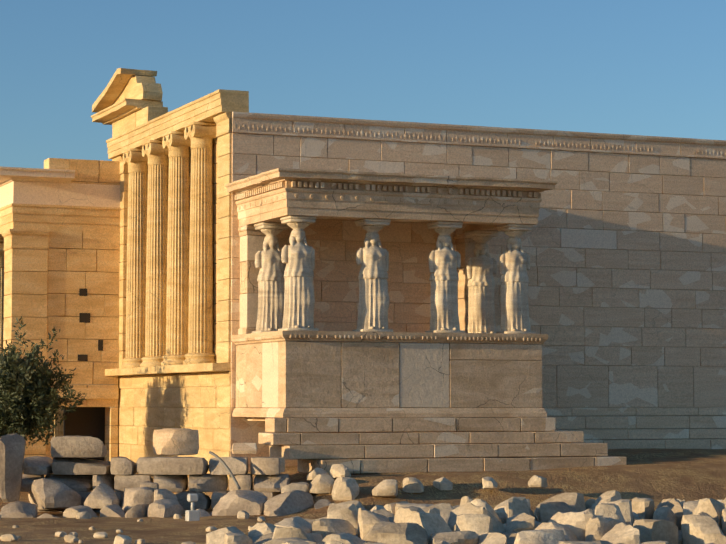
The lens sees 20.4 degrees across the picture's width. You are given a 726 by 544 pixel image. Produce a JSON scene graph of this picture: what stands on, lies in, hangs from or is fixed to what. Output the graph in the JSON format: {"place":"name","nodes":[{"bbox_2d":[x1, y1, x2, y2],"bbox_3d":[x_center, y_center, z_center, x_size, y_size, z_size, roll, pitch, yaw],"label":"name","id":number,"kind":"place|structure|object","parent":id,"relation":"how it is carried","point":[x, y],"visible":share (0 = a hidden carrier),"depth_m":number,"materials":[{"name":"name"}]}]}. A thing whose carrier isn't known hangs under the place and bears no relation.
{"place":"outdoors","nodes":[
{"label":"outdoors","id":0,"kind":"place"},
{"bbox_2d":[0,443,725,543],"bbox_3d":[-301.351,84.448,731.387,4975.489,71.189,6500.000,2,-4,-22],"label":"ground","id":1,"kind":"structure","parent":0,"point":[657,475],"depth_m":42.33,"materials":[{"name":"soil"}]},
{"bbox_2d":[0,316,86,455],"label":"olive tree","id":2,"kind":"object","parent":1,"relation":"on","point":[33,386],"depth_m":49.10,"materials":[{"name":"green plant"}]},
{"bbox_2d":[0,158,121,477],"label":"porch wall","id":3,"kind":"structure","parent":1,"relation":"on","point":[57,258],"depth_m":55.37,"materials":[{"name":"stone"}]},
{"bbox_2d":[0,166,119,207],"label":"porch entablature","id":4,"kind":"structure","parent":3,"relation":"attached to","point":[18,185],"depth_m":55.29,"materials":[{"name":"stone"}]},
{"bbox_2d":[63,289,104,460],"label":"wall openings","id":5,"kind":"object","parent":3,"relation":"attached to","point":[84,421],"visible":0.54,"depth_m":56.17,"materials":[{"name":"black"}]},
{"bbox_2d":[114,280,120,456],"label":"cella inner walls","id":6,"kind":"structure","parent":1,"relation":"on","point":[118,411],"depth_m":55.78,"materials":[{"name":"stone"}]},
{"bbox_2d":[20,436,289,511],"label":"temple foundation blocks","id":7,"kind":"structure","parent":1,"relation":"on","point":[69,465],"depth_m":41.91,"materials":[{"name":"grey stone"}]},
{"bbox_2d":[0,433,330,518],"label":"boulders","id":8,"kind":"object","parent":1,"relation":"on","point":[148,499],"visible":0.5,"depth_m":40.79,"materials":[{"name":"grey stone"}]},
{"bbox_2d":[105,112,231,479],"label":"facade wall","id":9,"kind":"structure","parent":1,"relation":"on","point":[188,396],"depth_m":49.44,"materials":[{"name":"stone"}]},
{"bbox_2d":[121,121,216,367],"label":"columns","id":10,"kind":"structure","parent":9,"relation":"on","point":[169,301],"depth_m":50.89,"materials":[{"name":"stone"}]},
{"bbox_2d":[106,89,248,174],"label":"entablature","id":11,"kind":"structure","parent":9,"relation":"attached to","point":[218,106],"depth_m":49.78,"materials":[{"name":"stone"}]},
{"bbox_2d":[92,68,162,112],"bbox_3d":[-6.471,-4.971,55.517,1.030,0.966,3.666,2,-4,-22],"label":"pediment fragment","id":12,"kind":"object","parent":11,"relation":"on","point":[123,83],"visible":0.71,"depth_m":54.74,"materials":[{"name":"beige stone"}]},
{"bbox_2d":[91,98,167,137],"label":"cornice block","id":13,"kind":"structure","parent":11,"relation":"on","point":[123,115],"depth_m":54.47,"materials":[{"name":"beige stone"}]},
{"bbox_2d":[185,494,199,520],"bbox_3d":[-3.296,4.668,39.070,0.240,0.760,0.200,2,-4,-22],"label":"floodlight","id":14,"kind":"object","parent":1,"relation":"on","point":[192,514],"visible":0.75,"depth_m":39.01,"materials":[{"name":"white metal"}]},
{"bbox_2d":[209,451,240,489],"bbox_3d":[-2.847,4.084,41.603,0.830,0.783,0.069,-3,-5,35],"label":"hose pipe","id":15,"kind":"object","parent":1,"relation":"on","point":[226,467],"visible":1,"depth_m":41.54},
{"bbox_2d":[0,464,725,543],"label":"rubble rocks","id":16,"kind":"object","parent":1,"relation":"on","point":[611,517],"visible":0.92,"depth_m":32.88,"materials":[{"name":"stone"}]},
{"bbox_2d":[258,417,626,473],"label":"porch steps","id":17,"kind":"structure","parent":1,"relation":"on","point":[387,445],"depth_m":44.27,"materials":[{"name":"stone"}]},
{"bbox_2d":[231,330,547,420],"bbox_3d":[0.592,2.444,46.679,6.502,1.991,3.455,2,-4,-22],"label":"podium","id":18,"kind":"object","parent":17,"relation":"on","point":[331,376],"visible":0.94,"depth_m":45.17,"materials":[{"name":"stone"}]},
{"bbox_2d":[252,222,287,332],"bbox_3d":[-2.102,0.150,46.329,0.794,2.545,0.648,2,-4,-22],"label":"caryatid","id":19,"kind":"object","parent":18,"relation":"on","point":[271,278],"visible":0.88,"depth_m":46.12,"materials":[{"name":"white stone"}]},
{"bbox_2d":[278,215,318,330],"bbox_3d":[-1.433,0.045,44.715,0.794,2.545,0.648,2,-4,-22],"label":"caryatid","id":20,"kind":"object","parent":18,"relation":"on","point":[298,255],"visible":1,"depth_m":44.52,"materials":[{"name":"white stone"}]},
{"bbox_2d":[235,181,541,233],"bbox_3d":[0.584,-1.457,46.956,6.405,0.753,3.405,2,-4,-22],"label":"porch architrave","id":21,"kind":"object","parent":20,"relation":"on","point":[477,209],"visible":0.96,"depth_m":45.49,"materials":[{"name":"beige stone"}]},
{"bbox_2d":[225,168,557,193],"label":"porch cornice","id":22,"kind":"structure","parent":21,"relation":"on","point":[266,178],"depth_m":45.28,"materials":[{"name":"beige stone"}]},
{"bbox_2d":[238,225,476,334],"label":"pilasters","id":23,"kind":"object","parent":18,"relation":"on","point":[251,241],"visible":0.54,"depth_m":46.97,"materials":[{"name":"beige stone"}]},
{"bbox_2d":[353,218,392,331],"bbox_3d":[0.218,0.089,45.398,0.794,2.545,0.648,2,-4,-22],"label":"caryatid","id":24,"kind":"object","parent":18,"relation":"on","point":[372,257],"visible":1,"depth_m":45.20,"materials":[{"name":"white stone"}]},
{"bbox_2d":[232,334,540,342],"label":"podium molding","id":25,"kind":"structure","parent":18,"relation":"attached to","point":[348,337],"depth_m":45.19,"materials":[{"name":"beige stone"}]},
{"bbox_2d":[425,221,464,332],"bbox_3d":[1.870,0.134,46.076,0.794,2.545,0.655,2,-4,-22],"label":"caryatid","id":26,"kind":"object","parent":18,"relation":"on","point":[444,260],"visible":1,"depth_m":45.88,"materials":[{"name":"white stone"}]},
{"bbox_2d":[464,230,498,332],"bbox_3d":[2.851,0.283,48.372,0.794,2.545,0.655,2,-4,-22],"label":"caryatid","id":27,"kind":"object","parent":18,"relation":"on","point":[481,267],"visible":0.96,"depth_m":48.17,"materials":[{"name":"white stone"}]},
{"bbox_2d":[495,224,535,333],"bbox_3d":[3.521,0.178,46.758,0.794,2.545,0.655,2,-4,-22],"label":"caryatid","id":28,"kind":"object","parent":18,"relation":"on","point":[514,262],"visible":1,"depth_m":46.56,"materials":[{"name":"white stone"}]},
{"bbox_2d":[224,133,725,471],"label":"wall","id":29,"kind":"structure","parent":1,"relation":"on","point":[626,272],"depth_m":50.74,"materials":[{"name":"stone"}]},
{"bbox_2d":[232,112,725,159],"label":"wall cornice","id":30,"kind":"structure","parent":29,"relation":"on","point":[333,127],"depth_m":49.78,"materials":[{"name":"stone"}]},
{"bbox_2d":[544,408,725,448],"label":"wall base steps","id":31,"kind":"structure","parent":1,"relation":"on","point":[618,428],"depth_m":50.54,"materials":[{"name":"stone"}]},
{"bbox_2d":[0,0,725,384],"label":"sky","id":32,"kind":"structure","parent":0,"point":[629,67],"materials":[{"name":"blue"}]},
{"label":"porch floor","id":33,"kind":"structure","parent":0,"visible":0},
{"bbox_2d":[0,238,63,436],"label":"porch columns","id":34,"kind":"structure","parent":33,"relation":"on","point":[58,430],"depth_m":57.94,"materials":[{"name":"stone"}]}
]}

